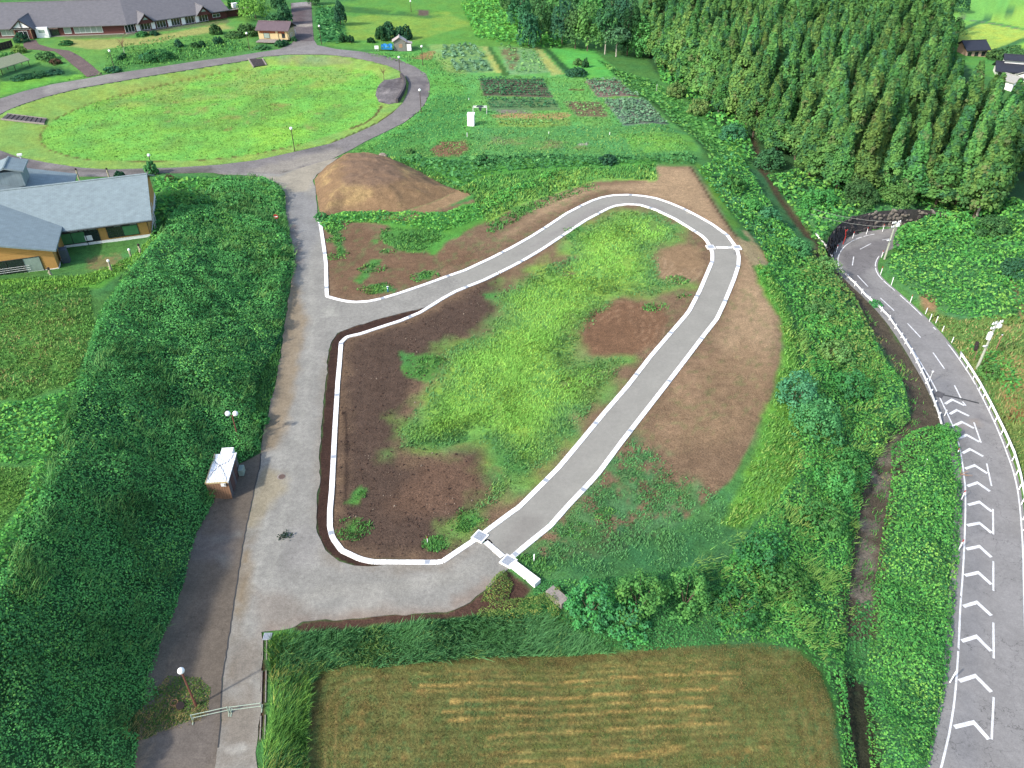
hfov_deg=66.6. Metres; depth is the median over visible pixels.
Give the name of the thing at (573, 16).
broadleaf tree
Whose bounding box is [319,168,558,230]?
weed belt
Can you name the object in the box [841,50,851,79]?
cedar tree
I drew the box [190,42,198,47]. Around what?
bush
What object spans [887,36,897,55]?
cedar tree
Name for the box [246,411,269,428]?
bush
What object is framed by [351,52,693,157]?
garden grass
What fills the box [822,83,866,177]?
cedar tree
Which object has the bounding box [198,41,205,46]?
bush
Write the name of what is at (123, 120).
oval grass
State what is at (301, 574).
gravel road
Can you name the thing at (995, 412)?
guardrail
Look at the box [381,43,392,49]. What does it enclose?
tarpaulin
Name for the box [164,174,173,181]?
bush
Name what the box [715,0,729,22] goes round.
cedar tree
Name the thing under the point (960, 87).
cedar tree
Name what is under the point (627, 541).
plot weeds
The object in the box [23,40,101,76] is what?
garden path
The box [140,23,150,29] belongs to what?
window
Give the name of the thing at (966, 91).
cedar tree
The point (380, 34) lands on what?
bush
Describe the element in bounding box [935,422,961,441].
bush
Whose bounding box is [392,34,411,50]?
garden shed
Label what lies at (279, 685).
field hedge grass
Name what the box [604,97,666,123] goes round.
crop rows
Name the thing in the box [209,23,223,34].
bush
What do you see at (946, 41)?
cedar tree
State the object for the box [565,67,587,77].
bush
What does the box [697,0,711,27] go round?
cedar tree
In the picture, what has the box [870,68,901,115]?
cedar tree
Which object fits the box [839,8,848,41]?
cedar tree
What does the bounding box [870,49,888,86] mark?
cedar tree
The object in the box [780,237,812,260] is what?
bush
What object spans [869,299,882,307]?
bush
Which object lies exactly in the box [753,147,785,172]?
bush
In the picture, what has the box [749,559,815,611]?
bush
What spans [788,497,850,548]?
bush
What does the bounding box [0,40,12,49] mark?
wooden fence
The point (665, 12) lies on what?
cedar tree
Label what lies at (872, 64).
cedar tree
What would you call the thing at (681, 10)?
cedar tree
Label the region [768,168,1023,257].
wall top scrub
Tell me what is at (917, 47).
cedar tree
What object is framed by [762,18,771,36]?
cedar tree
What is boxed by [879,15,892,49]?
cedar tree
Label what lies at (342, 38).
bush
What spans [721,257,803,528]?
rim grass
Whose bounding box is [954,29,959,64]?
cedar tree
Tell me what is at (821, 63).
cedar tree
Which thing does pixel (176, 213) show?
creeper bank
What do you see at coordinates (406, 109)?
ring road
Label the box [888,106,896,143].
cedar tree
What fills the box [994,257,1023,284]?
bush
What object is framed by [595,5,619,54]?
broadleaf tree
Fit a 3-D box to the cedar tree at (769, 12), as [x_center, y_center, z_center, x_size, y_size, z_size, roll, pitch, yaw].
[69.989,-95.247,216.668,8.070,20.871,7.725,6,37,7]
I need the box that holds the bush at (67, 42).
[58,40,72,45]
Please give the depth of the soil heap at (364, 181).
142.81 m
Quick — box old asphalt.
[134,453,260,767]
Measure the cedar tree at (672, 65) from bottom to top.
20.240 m
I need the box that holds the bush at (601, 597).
[563,575,616,631]
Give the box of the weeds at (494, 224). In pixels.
[324,183,598,256]
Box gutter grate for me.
[262,633,272,639]
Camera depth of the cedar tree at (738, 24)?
188.24 m
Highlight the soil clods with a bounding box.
[336,281,500,556]
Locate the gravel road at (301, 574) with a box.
[215,157,508,767]
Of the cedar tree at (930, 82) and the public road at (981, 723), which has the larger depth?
the cedar tree at (930, 82)
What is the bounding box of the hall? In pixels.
[0,153,156,274]
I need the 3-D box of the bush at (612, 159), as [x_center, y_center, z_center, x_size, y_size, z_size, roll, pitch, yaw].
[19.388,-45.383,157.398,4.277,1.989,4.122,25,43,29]
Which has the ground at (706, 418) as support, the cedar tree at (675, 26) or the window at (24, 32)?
the cedar tree at (675, 26)
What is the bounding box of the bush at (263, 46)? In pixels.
[253,44,269,49]
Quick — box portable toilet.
[467,112,474,125]
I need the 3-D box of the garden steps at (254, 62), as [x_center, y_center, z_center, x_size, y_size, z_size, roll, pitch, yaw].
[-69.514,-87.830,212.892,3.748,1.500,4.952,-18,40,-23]
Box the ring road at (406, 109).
[0,41,429,176]
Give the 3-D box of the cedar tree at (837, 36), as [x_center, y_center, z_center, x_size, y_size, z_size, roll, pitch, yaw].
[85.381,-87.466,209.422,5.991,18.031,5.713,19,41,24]
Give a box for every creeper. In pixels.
[0,227,165,564]
[460,0,566,47]
[533,562,720,650]
[697,152,799,274]
[720,223,910,767]
[887,214,1023,319]
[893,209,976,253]
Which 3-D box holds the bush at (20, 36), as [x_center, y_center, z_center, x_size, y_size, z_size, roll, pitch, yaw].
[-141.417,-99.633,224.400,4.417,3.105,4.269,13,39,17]
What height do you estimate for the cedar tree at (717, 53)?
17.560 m
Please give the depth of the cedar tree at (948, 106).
153.78 m
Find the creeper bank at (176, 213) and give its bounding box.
[0,175,295,767]
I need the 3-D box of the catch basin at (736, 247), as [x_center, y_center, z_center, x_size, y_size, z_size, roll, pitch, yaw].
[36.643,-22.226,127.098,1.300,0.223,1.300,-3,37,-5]
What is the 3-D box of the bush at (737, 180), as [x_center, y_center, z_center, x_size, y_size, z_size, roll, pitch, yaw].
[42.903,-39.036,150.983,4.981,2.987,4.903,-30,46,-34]
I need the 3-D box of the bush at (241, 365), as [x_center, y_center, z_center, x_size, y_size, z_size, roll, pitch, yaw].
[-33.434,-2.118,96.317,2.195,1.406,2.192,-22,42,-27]
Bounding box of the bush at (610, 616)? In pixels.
[594,594,651,648]
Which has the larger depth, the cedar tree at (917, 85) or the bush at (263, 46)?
the bush at (263, 46)
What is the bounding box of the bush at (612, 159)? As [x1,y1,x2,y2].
[598,154,617,165]
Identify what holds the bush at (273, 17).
on the ground at (706, 418)
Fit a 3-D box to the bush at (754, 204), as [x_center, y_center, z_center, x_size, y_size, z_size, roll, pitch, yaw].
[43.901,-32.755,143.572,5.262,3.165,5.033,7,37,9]
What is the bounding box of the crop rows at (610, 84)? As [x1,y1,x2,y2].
[586,77,638,95]
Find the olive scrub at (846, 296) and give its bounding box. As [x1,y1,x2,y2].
[796,247,879,380]
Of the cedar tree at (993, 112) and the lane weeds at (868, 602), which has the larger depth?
the cedar tree at (993, 112)
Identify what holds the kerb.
on the ground at (706, 418)
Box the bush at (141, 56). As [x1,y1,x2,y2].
[138,53,154,60]
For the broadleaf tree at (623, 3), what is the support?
on the ground at (706, 418)
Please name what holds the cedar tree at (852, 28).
on the ground at (706, 418)
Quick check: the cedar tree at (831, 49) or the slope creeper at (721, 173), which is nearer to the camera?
the slope creeper at (721, 173)
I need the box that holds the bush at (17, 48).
[10,44,26,53]
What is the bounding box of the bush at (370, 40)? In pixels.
[367,37,374,42]
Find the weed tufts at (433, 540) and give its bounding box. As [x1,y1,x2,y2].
[326,214,691,581]
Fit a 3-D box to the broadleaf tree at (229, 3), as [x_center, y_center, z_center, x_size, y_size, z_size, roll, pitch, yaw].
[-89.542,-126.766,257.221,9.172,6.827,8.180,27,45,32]
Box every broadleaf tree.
[227,0,255,8]
[236,0,272,18]
[270,0,286,9]
[277,4,292,20]
[306,0,319,4]
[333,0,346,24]
[499,0,520,10]
[506,0,532,25]
[515,11,541,47]
[524,0,547,15]
[529,0,553,41]
[545,0,564,15]
[549,0,574,45]
[559,0,585,16]
[563,3,590,48]
[571,0,603,50]
[577,0,604,21]
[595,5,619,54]
[601,0,621,16]
[602,26,632,56]
[613,0,639,25]
[615,0,641,54]
[628,12,651,58]
[951,16,967,36]
[954,0,970,12]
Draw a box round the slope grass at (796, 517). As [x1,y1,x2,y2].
[691,314,905,672]
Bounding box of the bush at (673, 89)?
[666,81,686,97]
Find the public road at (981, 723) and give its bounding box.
[832,227,1023,767]
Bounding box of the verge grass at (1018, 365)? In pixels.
[925,312,1023,489]
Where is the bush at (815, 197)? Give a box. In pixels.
[799,186,838,213]
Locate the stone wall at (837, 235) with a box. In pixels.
[826,209,966,261]
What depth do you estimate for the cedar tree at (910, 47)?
181.01 m
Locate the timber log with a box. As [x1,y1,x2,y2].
[974,341,978,350]
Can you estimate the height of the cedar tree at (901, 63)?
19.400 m
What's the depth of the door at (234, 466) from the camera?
82.69 m
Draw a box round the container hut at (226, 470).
[205,447,244,498]
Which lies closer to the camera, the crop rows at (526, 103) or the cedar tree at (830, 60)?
the cedar tree at (830, 60)
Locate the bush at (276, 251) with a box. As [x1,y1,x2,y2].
[265,248,285,262]
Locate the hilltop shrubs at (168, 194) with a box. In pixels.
[148,175,220,239]
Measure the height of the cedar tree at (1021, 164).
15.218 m
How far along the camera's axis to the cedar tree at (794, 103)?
171.38 m
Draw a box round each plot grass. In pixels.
[390,155,656,220]
[397,210,682,517]
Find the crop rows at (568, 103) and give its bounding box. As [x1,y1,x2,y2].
[563,100,604,114]
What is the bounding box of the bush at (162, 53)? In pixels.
[142,49,173,61]
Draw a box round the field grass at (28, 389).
[0,283,94,527]
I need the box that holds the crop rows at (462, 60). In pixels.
[450,57,489,70]
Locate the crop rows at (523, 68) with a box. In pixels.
[500,43,543,72]
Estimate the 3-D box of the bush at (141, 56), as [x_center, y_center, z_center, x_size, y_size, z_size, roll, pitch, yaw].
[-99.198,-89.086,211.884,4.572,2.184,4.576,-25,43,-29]
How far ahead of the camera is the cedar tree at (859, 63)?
174.88 m
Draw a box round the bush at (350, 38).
[347,35,353,42]
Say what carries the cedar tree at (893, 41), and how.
on the ground at (706, 418)
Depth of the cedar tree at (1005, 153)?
145.12 m
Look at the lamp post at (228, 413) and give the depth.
85.26 m
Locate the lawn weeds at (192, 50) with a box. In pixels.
[114,37,252,64]
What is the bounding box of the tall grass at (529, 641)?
[273,608,617,684]
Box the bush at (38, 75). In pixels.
[25,70,53,78]
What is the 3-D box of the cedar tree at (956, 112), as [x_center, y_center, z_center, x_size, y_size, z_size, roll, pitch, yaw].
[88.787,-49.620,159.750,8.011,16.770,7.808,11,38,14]
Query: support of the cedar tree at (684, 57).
on the ground at (706, 418)
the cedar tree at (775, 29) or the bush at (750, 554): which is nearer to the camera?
the bush at (750, 554)
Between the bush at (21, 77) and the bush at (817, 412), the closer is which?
the bush at (817, 412)
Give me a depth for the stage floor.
195.12 m
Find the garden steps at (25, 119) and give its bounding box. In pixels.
[0,113,46,124]
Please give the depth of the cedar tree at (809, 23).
215.02 m
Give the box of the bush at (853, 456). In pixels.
[826,447,873,485]
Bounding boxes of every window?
[0,30,14,35]
[0,256,44,274]
[18,31,28,37]
[61,229,100,244]
[63,27,71,33]
[73,27,91,32]
[90,26,102,32]
[106,224,139,237]
[124,24,134,32]
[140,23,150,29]
[156,20,166,27]
[171,18,179,25]
[185,16,194,23]
[199,15,207,21]
[263,32,269,37]
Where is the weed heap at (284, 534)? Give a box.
[277,529,292,540]
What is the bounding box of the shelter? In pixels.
[0,52,29,74]
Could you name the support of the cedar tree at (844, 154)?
on the ground at (706, 418)
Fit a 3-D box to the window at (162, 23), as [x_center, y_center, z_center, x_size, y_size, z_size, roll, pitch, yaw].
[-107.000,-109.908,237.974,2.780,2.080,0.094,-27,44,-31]
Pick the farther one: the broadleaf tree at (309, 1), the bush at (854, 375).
the broadleaf tree at (309, 1)
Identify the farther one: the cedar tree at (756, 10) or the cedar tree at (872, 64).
the cedar tree at (756, 10)
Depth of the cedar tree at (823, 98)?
161.79 m
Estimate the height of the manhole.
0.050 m
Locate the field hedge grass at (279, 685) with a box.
[257,627,317,767]
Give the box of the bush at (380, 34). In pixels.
[374,24,388,41]
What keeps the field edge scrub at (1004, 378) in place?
on the ground at (706, 418)
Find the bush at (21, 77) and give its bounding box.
[9,73,34,81]
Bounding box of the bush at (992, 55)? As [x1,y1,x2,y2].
[985,48,1006,60]
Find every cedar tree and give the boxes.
[641,2,657,56]
[643,13,664,55]
[652,16,671,69]
[654,0,676,61]
[660,12,681,64]
[663,0,669,23]
[667,3,691,80]
[674,11,699,81]
[678,2,683,18]
[683,0,690,13]
[684,23,711,88]
[686,6,712,74]
[690,27,720,95]
[694,0,701,24]
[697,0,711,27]
[697,16,720,88]
[699,32,724,101]
[703,27,739,109]
[709,5,715,27]
[710,59,732,112]
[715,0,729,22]
[716,7,722,17]
[717,26,730,58]
[720,10,728,31]
[723,33,753,118]
[728,0,739,20]
[728,14,733,26]
[734,15,741,52]
[735,7,743,20]
[735,49,761,124]
[737,54,771,137]
[739,24,746,51]
[740,32,778,107]
[741,0,753,29]
[747,14,759,34]
[747,77,772,125]
[748,28,759,67]
[750,73,784,132]
[754,4,759,17]
[755,84,780,142]
[758,0,764,22]
[760,18,766,34]
[760,26,769,49]
[760,44,763,61]
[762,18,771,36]
[763,0,773,27]
[763,87,794,149]
[769,23,778,39]
[772,0,779,27]
[775,14,782,32]
[775,35,783,76]
[778,21,781,35]
[779,0,783,19]
[779,39,800,92]
[779,78,816,159]
[781,29,789,71]
[782,12,788,30]
[784,79,797,133]
[787,28,793,47]
[789,4,796,24]
[791,13,801,32]
[792,58,812,116]
[793,21,802,57]
[794,109,827,174]
[796,2,799,14]
[796,59,799,81]
[797,33,810,77]
[797,67,846,168]
[799,71,836,147]
[800,7,806,31]
[800,32,804,47]
[802,18,806,34]
[805,1,812,24]
[806,20,812,30]
[806,104,850,184]
[810,17,821,55]
[811,46,822,77]
[813,56,841,114]
[814,56,826,77]
[815,59,828,89]
[819,12,824,28]
[819,26,830,46]
[820,37,828,58]
[821,13,830,31]
[821,123,857,188]
[822,78,848,137]
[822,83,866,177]
[827,37,835,60]
[828,54,833,71]
[830,20,836,35]
[830,24,836,56]
[831,1,839,22]
[835,24,849,58]
[836,22,839,46]
[838,25,851,46]
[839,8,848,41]
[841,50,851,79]
[843,102,885,188]
[844,33,858,55]
[848,55,854,90]
[849,45,854,75]
[849,85,857,100]
[850,22,854,39]
[850,58,868,94]
[852,58,862,79]
[852,64,881,124]
[854,47,858,66]
[855,10,863,34]
[856,91,871,145]
[858,23,866,59]
[858,43,863,58]
[861,76,896,179]
[865,22,871,56]
[865,37,880,59]
[867,9,874,49]
[868,56,876,78]
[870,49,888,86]
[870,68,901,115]
[873,10,880,42]
[874,117,906,186]
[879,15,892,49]
[879,34,889,51]
[879,72,884,95]
[886,39,895,60]
[886,44,894,81]
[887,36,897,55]
[887,54,901,80]
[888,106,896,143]
[889,22,900,54]
[889,113,911,177]
[889,122,932,194]
[890,51,907,76]
[890,87,910,137]
[892,16,897,31]
[893,63,909,105]
[896,31,908,58]
[896,60,929,116]
[898,16,910,43]
[903,34,914,74]
[906,99,932,156]
[907,67,915,86]
[907,89,935,155]
[907,110,946,198]
[908,98,916,131]
[912,15,926,47]
[912,43,914,67]
[913,41,919,62]
[913,41,927,66]
[914,36,920,46]
[915,45,930,71]
[916,72,935,108]
[918,24,939,53]
[918,34,936,74]
[921,136,965,207]
[929,105,973,187]
[931,48,947,73]
[931,98,937,124]
[934,55,949,99]
[934,77,937,97]
[935,28,953,77]
[935,82,956,117]
[935,89,957,120]
[936,77,965,117]
[937,68,957,108]
[938,101,952,153]
[940,118,988,206]
[948,58,961,77]
[948,100,961,140]
[949,45,954,73]
[951,21,959,67]
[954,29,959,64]
[958,117,1013,217]
[960,59,964,76]
[961,75,984,129]
[962,83,968,105]
[964,117,994,190]
[965,105,976,148]
[966,59,985,93]
[971,116,1016,215]
[972,80,1004,132]
[976,72,1006,118]
[977,74,999,117]
[981,100,1023,191]
[985,94,1015,178]
[985,100,999,121]
[1000,80,1023,170]
[1016,150,1023,172]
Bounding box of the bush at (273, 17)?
[265,12,284,20]
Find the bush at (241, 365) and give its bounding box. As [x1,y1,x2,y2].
[234,361,250,373]
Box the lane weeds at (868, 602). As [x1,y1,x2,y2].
[845,600,872,686]
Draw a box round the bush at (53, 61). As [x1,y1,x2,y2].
[49,58,62,65]
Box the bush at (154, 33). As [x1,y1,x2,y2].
[148,30,159,35]
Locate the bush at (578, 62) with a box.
[573,58,582,65]
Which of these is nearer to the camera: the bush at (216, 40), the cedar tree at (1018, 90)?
the cedar tree at (1018, 90)
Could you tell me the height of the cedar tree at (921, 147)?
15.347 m
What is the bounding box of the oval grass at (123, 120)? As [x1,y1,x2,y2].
[40,66,379,160]
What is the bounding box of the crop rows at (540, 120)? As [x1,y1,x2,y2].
[497,118,568,124]
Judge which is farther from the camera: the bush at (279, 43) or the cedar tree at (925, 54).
the bush at (279, 43)
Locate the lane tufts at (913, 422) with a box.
[850,310,925,623]
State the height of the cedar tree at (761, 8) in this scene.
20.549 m
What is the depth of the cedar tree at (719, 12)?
213.51 m
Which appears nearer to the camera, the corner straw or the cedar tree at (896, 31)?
the corner straw
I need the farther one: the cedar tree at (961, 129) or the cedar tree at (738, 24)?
the cedar tree at (738, 24)
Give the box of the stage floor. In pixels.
[376,77,403,103]
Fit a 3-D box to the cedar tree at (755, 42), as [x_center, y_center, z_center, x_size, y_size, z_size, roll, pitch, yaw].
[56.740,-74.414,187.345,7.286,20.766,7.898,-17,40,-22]
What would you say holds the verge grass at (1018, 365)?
on the ground at (706, 418)
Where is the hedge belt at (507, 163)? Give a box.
[400,151,696,186]
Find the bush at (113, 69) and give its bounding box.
[103,66,120,72]
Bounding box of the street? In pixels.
[291,2,313,40]
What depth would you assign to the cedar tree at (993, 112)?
151.87 m
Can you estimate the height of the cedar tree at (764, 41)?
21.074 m
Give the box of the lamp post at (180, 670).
[177,667,197,706]
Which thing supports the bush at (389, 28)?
on the ground at (706, 418)
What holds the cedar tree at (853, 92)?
on the ground at (706, 418)
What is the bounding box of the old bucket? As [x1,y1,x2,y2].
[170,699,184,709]
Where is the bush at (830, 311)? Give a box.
[802,298,835,327]
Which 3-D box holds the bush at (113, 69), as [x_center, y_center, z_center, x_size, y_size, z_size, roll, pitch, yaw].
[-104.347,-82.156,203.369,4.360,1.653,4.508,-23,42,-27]
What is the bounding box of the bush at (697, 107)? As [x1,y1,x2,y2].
[686,98,710,115]
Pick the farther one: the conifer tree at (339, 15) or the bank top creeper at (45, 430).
the conifer tree at (339, 15)
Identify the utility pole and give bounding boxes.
[883,220,900,259]
[975,320,1002,368]
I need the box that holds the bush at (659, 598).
[613,568,669,629]
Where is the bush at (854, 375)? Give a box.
[825,365,874,404]
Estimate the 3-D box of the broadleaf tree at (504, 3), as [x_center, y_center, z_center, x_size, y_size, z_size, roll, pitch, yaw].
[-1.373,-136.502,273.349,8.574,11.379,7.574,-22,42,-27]
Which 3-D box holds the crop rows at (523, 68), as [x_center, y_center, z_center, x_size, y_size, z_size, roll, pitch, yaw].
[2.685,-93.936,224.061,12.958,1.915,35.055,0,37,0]
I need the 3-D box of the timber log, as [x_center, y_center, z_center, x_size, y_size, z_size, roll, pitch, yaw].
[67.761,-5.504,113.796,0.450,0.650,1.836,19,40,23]
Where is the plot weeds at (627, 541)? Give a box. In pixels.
[525,438,734,575]
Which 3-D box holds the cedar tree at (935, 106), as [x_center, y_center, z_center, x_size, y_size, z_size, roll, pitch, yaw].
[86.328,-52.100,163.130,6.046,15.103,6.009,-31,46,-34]
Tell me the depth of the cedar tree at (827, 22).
206.49 m
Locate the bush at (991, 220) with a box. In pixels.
[973,214,1014,239]
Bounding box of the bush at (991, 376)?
[975,365,1001,381]
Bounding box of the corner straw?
[121,701,207,739]
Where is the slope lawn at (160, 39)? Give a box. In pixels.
[22,35,252,90]
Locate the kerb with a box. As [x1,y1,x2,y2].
[318,194,740,564]
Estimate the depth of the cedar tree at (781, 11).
218.17 m
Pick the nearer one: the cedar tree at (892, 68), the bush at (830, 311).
the bush at (830, 311)
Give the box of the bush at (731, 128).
[718,122,746,141]
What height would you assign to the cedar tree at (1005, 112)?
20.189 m
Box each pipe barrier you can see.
[190,707,229,724]
[229,702,262,716]
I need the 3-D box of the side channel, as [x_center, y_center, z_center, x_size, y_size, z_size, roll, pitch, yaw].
[-20.313,24.861,63.883,0.447,0.409,9.208,-8,37,-11]
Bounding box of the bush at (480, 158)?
[472,154,494,165]
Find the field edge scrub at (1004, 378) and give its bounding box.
[964,328,1022,394]
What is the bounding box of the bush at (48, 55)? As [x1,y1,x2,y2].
[34,51,55,61]
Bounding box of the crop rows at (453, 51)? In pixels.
[441,42,483,57]
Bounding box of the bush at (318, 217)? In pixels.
[313,212,328,221]
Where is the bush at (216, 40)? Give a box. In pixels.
[212,36,222,43]
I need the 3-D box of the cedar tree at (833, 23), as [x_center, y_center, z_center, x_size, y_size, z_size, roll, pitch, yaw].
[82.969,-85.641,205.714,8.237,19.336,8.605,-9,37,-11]
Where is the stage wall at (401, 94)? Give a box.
[396,73,405,102]
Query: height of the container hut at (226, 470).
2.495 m
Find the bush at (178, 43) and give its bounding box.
[174,39,183,47]
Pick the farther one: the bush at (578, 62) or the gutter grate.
the bush at (578, 62)
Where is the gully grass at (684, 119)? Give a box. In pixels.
[598,60,737,168]
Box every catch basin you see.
[471,529,488,543]
[499,554,517,568]
[705,245,715,249]
[732,245,741,249]
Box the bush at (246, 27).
[237,23,257,36]
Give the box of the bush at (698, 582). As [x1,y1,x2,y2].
[662,564,712,624]
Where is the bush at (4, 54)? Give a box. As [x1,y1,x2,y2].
[0,52,13,57]
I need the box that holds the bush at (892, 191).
[876,183,915,209]
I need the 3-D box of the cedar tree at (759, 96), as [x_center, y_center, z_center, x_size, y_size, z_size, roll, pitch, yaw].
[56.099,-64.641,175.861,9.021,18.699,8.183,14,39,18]
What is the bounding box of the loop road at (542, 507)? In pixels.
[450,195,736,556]
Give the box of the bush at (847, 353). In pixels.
[815,340,853,370]
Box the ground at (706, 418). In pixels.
[0,0,1023,767]
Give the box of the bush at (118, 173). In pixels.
[113,170,124,176]
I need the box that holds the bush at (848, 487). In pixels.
[805,462,859,505]
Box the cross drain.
[484,540,504,557]
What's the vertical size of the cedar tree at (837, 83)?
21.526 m
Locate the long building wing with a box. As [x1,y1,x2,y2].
[0,0,126,38]
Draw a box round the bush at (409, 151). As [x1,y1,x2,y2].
[405,148,414,153]
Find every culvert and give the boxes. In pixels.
[509,560,540,587]
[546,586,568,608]
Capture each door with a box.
[49,29,59,35]
[230,472,235,490]
[233,462,238,479]
[468,117,472,125]
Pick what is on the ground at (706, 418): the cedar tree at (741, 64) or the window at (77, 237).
the cedar tree at (741, 64)
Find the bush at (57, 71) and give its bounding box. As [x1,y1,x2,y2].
[43,69,63,74]
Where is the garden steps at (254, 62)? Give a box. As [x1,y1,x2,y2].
[248,58,266,67]
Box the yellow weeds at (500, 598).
[477,569,564,623]
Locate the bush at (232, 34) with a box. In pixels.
[223,31,242,38]
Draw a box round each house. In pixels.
[957,39,991,56]
[992,53,1023,75]
[1004,72,1023,90]
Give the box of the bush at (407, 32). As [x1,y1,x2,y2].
[399,24,412,39]
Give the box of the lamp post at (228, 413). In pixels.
[225,411,239,440]
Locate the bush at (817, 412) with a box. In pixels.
[788,393,844,447]
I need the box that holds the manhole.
[277,474,285,479]
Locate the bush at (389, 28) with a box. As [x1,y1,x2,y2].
[383,21,396,38]
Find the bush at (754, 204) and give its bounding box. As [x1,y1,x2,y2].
[738,197,762,214]
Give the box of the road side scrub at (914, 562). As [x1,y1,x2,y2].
[863,425,962,767]
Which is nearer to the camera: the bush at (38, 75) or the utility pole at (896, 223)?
the utility pole at (896, 223)
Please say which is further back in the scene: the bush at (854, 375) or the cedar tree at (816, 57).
the cedar tree at (816, 57)
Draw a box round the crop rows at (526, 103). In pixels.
[487,96,556,106]
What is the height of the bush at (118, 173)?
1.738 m
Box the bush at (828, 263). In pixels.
[810,256,844,280]
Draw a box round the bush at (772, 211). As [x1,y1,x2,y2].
[754,206,781,226]
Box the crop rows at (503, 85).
[478,75,549,95]
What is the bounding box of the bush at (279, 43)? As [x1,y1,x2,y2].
[274,39,285,47]
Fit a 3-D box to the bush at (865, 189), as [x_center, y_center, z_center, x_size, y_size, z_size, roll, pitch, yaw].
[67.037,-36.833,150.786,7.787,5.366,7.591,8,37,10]
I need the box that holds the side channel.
[259,640,266,739]
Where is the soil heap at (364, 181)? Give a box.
[314,152,458,215]
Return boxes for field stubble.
[308,643,841,767]
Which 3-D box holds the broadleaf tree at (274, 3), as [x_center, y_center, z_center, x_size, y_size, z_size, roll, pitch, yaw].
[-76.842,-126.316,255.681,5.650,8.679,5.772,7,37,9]
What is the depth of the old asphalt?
67.78 m
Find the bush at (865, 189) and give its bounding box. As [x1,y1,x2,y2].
[837,178,879,212]
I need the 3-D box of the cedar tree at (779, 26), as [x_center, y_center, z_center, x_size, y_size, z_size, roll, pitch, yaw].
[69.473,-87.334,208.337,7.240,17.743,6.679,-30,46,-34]
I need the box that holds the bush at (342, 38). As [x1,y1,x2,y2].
[338,33,346,42]
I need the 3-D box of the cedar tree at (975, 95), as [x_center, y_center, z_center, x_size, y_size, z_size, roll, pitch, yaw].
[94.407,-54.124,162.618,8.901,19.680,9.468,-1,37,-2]
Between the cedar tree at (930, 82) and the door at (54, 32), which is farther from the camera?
the door at (54, 32)
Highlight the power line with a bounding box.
[812,209,891,226]
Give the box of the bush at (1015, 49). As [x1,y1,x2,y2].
[1002,45,1023,54]
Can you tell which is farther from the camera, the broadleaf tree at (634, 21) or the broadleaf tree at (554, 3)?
the broadleaf tree at (554, 3)
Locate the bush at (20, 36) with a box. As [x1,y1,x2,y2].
[13,32,29,43]
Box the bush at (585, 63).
[581,57,588,67]
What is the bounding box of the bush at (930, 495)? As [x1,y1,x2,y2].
[918,487,955,512]
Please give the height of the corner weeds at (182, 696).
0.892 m
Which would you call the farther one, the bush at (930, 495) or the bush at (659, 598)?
the bush at (930, 495)
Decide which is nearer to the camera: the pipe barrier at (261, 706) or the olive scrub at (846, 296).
the pipe barrier at (261, 706)
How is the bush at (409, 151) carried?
on the ground at (706, 418)
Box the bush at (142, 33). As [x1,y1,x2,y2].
[135,31,147,37]
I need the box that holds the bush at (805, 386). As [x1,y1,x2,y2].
[775,369,819,414]
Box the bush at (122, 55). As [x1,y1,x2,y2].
[119,52,127,58]
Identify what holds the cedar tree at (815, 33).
on the ground at (706, 418)
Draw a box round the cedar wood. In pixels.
[635,0,956,43]
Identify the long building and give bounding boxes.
[120,0,248,33]
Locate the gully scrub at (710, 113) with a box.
[657,62,756,162]
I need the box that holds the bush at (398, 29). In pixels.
[393,26,403,36]
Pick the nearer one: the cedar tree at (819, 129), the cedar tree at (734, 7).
the cedar tree at (819, 129)
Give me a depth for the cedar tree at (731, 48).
187.33 m
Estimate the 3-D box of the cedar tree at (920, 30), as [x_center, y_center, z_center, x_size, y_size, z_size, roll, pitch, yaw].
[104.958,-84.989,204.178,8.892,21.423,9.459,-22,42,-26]
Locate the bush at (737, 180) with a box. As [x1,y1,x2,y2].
[720,172,745,191]
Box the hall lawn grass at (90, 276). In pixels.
[0,223,165,292]
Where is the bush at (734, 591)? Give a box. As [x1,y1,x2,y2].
[709,583,767,637]
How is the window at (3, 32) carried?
in the long building wing
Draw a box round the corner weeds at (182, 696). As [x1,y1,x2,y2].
[133,675,210,739]
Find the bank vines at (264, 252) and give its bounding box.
[0,177,295,767]
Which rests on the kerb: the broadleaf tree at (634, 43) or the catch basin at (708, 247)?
the catch basin at (708, 247)
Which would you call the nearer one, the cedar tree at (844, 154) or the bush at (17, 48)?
the cedar tree at (844, 154)
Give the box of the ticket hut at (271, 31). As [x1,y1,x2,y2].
[255,20,295,42]
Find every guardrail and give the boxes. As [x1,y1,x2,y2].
[815,233,872,300]
[878,304,944,424]
[959,352,1023,519]
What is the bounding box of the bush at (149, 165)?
[143,160,158,173]
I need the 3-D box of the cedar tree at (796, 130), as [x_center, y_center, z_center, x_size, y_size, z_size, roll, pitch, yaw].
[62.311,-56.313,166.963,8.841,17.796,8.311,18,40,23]
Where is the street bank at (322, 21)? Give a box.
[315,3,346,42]
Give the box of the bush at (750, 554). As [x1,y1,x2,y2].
[734,530,791,588]

